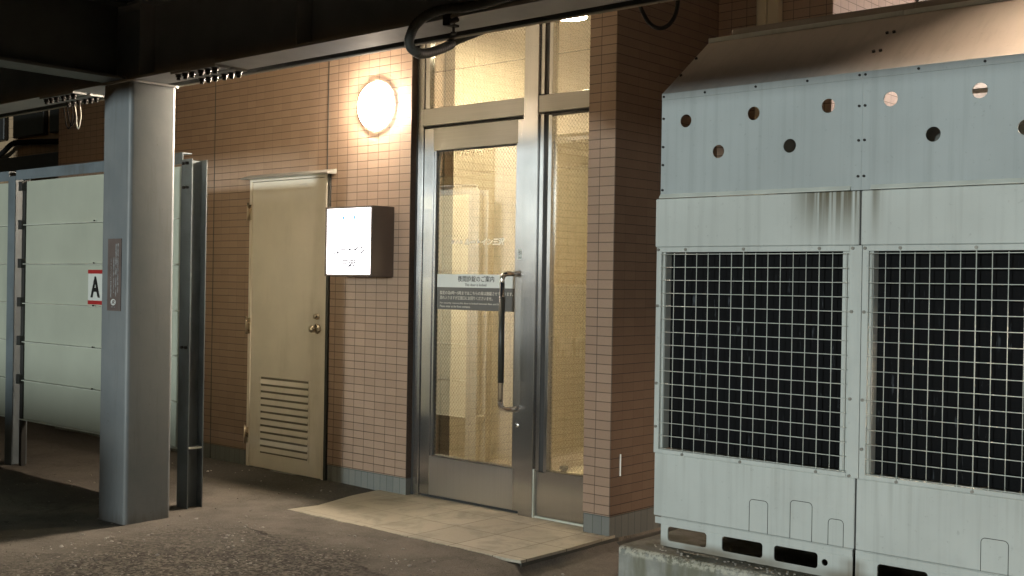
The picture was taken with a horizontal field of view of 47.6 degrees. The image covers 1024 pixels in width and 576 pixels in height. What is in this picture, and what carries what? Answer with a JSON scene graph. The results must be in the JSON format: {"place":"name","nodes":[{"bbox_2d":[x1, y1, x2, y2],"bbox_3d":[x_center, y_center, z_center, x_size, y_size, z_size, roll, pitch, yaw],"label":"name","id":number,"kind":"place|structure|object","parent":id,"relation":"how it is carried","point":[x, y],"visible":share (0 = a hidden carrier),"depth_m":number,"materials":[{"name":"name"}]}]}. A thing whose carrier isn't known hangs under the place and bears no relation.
{"place":"outdoors","nodes":[
{"label":"outdoors","id":0,"kind":"place"},
{"bbox_2d":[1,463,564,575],"bbox_3d":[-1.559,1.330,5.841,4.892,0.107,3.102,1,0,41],"label":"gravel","id":1,"kind":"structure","parent":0,"point":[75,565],"depth_m":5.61,"materials":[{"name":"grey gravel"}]},
{"bbox_2d":[0,309,670,575],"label":"ground","id":2,"kind":"structure","parent":0,"point":[65,457],"depth_m":6.07,"materials":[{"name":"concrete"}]},
{"bbox_2d":[0,152,207,508],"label":"panel fence","id":3,"kind":"object","parent":2,"relation":"on","point":[50,360],"visible":0.77,"depth_m":7.71,"materials":[{"name":"white metal"}]},
{"bbox_2d":[88,270,101,304],"bbox_3d":[-2.687,-0.006,7.501,0.193,0.224,0.006,1,0,41],"label":"letter sign","id":4,"kind":"object","parent":3,"relation":"attached to","point":[94,286],"visible":0.87,"depth_m":7.50,"materials":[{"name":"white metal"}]},
{"bbox_2d":[97,79,178,524],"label":"steel column","id":5,"kind":"structure","parent":2,"relation":"on","point":[136,330],"depth_m":6.35,"materials":[{"name":"grey metal"}]},
{"bbox_2d":[0,0,126,82],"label":"steel beam","id":6,"kind":"structure","parent":5,"relation":"on","point":[76,39],"depth_m":6.10,"materials":[{"name":"metal"}]},
{"bbox_2d":[107,238,121,310],"bbox_3d":[-2.171,-0.072,6.342,0.137,0.394,0.006,1,0,41],"label":"column plaque","id":7,"kind":"object","parent":5,"relation":"attached to","point":[114,275],"depth_m":6.34,"materials":[{"name":"grey metal"}]},
{"bbox_2d":[0,0,629,113],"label":"steel beam","id":8,"kind":"structure","parent":5,"relation":"on","point":[166,41],"depth_m":5.79,"materials":[{"name":"black metal"}]},
{"bbox_2d":[443,14,458,34],"bbox_3d":[-0.232,-1.086,4.702,0.072,0.107,0.070,1,0,41],"label":"beam clamp","id":9,"kind":"object","parent":8,"relation":"attached to","point":[448,21],"visible":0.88,"depth_m":4.69,"materials":[{"name":"metal"}]},
{"bbox_2d":[404,0,513,58],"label":"flexible conduit","id":10,"kind":"object","parent":8,"relation":"attached to","point":[415,25],"visible":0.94,"depth_m":4.72,"materials":[{"name":"black plastic"}]},
{"bbox_2d":[0,0,986,544],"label":"hotel building","id":11,"kind":"structure","parent":2,"relation":"on","point":[530,312],"depth_m":7.36,"materials":[{"name":"tile"}]},
{"bbox_2d":[240,169,336,480],"bbox_3d":[-1.561,0.263,8.034,0.995,2.125,0.122,1,0,41],"label":"service door","id":12,"kind":"structure","parent":11,"relation":"in","point":[287,321],"depth_m":8.02,"materials":[{"name":"paint"}]},
{"bbox_2d":[325,205,393,276],"bbox_3d":[-0.976,-0.295,7.418,0.446,0.441,0.187,1,0,41],"label":"sign box","id":13,"kind":"object","parent":11,"relation":"attached to","point":[359,240],"visible":1,"depth_m":7.31,"materials":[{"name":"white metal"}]},
{"bbox_2d":[358,82,391,128],"bbox_3d":[-0.890,-1.168,7.431,0.302,0.302,0.068,1,0,41],"label":"wall lamp","id":14,"kind":"object","parent":11,"relation":"attached to","point":[375,105],"visible":1,"depth_m":7.38,"materials":[{"name":"white glass"}]},
{"bbox_2d":[419,119,523,510],"bbox_3d":[-0.274,0.150,6.943,0.828,2.266,0.172,1,0,41],"label":"entrance door","id":15,"kind":"structure","parent":11,"relation":"in","point":[494,484],"depth_m":7.00,"materials":[{"name":"silver metal"}]},
{"bbox_2d":[562,16,587,21],"bbox_3d":[0.353,-1.909,6.995,0.224,0.561,0.224,1,0,41],"label":"ceiling lamp","id":16,"kind":"object","parent":11,"relation":"hanging from","point":[580,19],"visible":0.12,"depth_m":7.05,"materials":[{"name":"white"}]},
{"bbox_2d":[755,0,782,194],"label":"downpipe","id":17,"kind":"object","parent":11,"relation":"attached to","point":[769,11],"depth_m":6.62,"materials":[{"name":"beige metal"}]},
{"bbox_2d":[973,87,987,93],"bbox_3d":[2.883,-1.250,7.420,0.450,0.031,0.031,1,0,41],"label":"white pipe","id":18,"kind":"object","parent":11,"relation":"attached to","point":[980,90],"depth_m":7.34,"materials":[{"name":"plastic"}]},
{"bbox_2d":[518,537,618,566],"bbox_3d":[-0.312,1.389,6.504,1.722,0.146,0.885,1,0,41],"label":"pavement bed","id":19,"kind":"object","parent":2,"relation":"on","point":[567,552],"visible":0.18,"depth_m":5.87,"materials":[{"name":"concrete"}]},
{"bbox_2d":[618,529,927,575],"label":"concrete plinth","id":20,"kind":"structure","parent":2,"relation":"on","point":[644,557],"depth_m":4.26,"materials":[{"name":"grey concrete"}]},
{"bbox_2d":[654,545,795,574],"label":"concrete crumbs","id":21,"kind":"object","parent":20,"relation":"on","point":[767,570],"visible":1,"depth_m":4.10,"materials":[{"name":"concrete"}]},
{"bbox_2d":[654,2,914,575],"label":"cooling unit","id":22,"kind":"object","parent":20,"relation":"on","point":[757,365],"visible":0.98,"depth_m":4.16,"materials":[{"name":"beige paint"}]},
{"bbox_2d":[854,191,861,548],"bbox_3d":[1.162,0.275,3.891,0.008,1.200,0.016,1,0,41],"label":"seam strip","id":23,"kind":"object","parent":22,"relation":"attached to","point":[855,478],"visible":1,"depth_m":3.89,"materials":[{"name":"grey metal"}]},
{"bbox_2d":[855,0,1023,575],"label":"cooling unit","id":24,"kind":"object","parent":20,"relation":"on","point":[940,492],"visible":1,"depth_m":3.73,"materials":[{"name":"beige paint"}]},
{"bbox_2d":[288,490,614,562],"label":"pavement","id":25,"kind":"structure","parent":0,"point":[507,536],"depth_m":6.40,"materials":[{"name":"tile"}]},
{"bbox_2d":[559,466,567,471],"bbox_3d":[0.358,1.265,8.060,0.064,0.059,0.064,1,0,41],"label":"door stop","id":26,"kind":"object","parent":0,"point":[564,469],"depth_m":8.04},
{"bbox_2d":[639,0,679,29],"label":"hanging cable","id":27,"kind":"object","parent":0,"point":[664,27],"visible":0.95,"depth_m":5.65,"materials":[{"name":"black rubber"}]},
{"bbox_3d":[-3.447,-1.609,6.286,15.000,0.078,2.435,1,0,41],"label":"deck","id":28,"kind":"object","parent":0,"visible":0},
{"bbox_2d":[0,0,674,118],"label":"deck cladding","id":29,"kind":"structure","parent":28,"relation":"attached to","point":[525,22],"depth_m":5.21,"materials":[{"name":"paint"}]},
{"bbox_2d":[63,106,72,128],"bbox_3d":[-2.867,-1.134,7.492,0.119,0.220,0.030,1,0,41],"label":"cable loop","id":30,"kind":"object","parent":29,"relation":"hanging from","point":[65,117],"visible":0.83,"depth_m":7.49,"materials":[{"name":"black rubber"}]},
{"bbox_2d":[66,107,75,125],"bbox_3d":[-2.837,-1.141,7.465,0.109,0.205,0.030,1,0,41],"label":"cable loop","id":31,"kind":"object","parent":29,"relation":"hanging from","point":[69,118],"visible":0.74,"depth_m":7.46,"materials":[{"name":"black rubber"}]},
{"bbox_2d":[75,106,80,128],"bbox_3d":[-2.773,-1.128,7.409,0.077,0.229,0.028,1,0,41],"label":"cable loop","id":32,"kind":"object","parent":29,"relation":"hanging from","point":[76,118],"visible":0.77,"depth_m":7.41,"materials":[{"name":"white plastic"}]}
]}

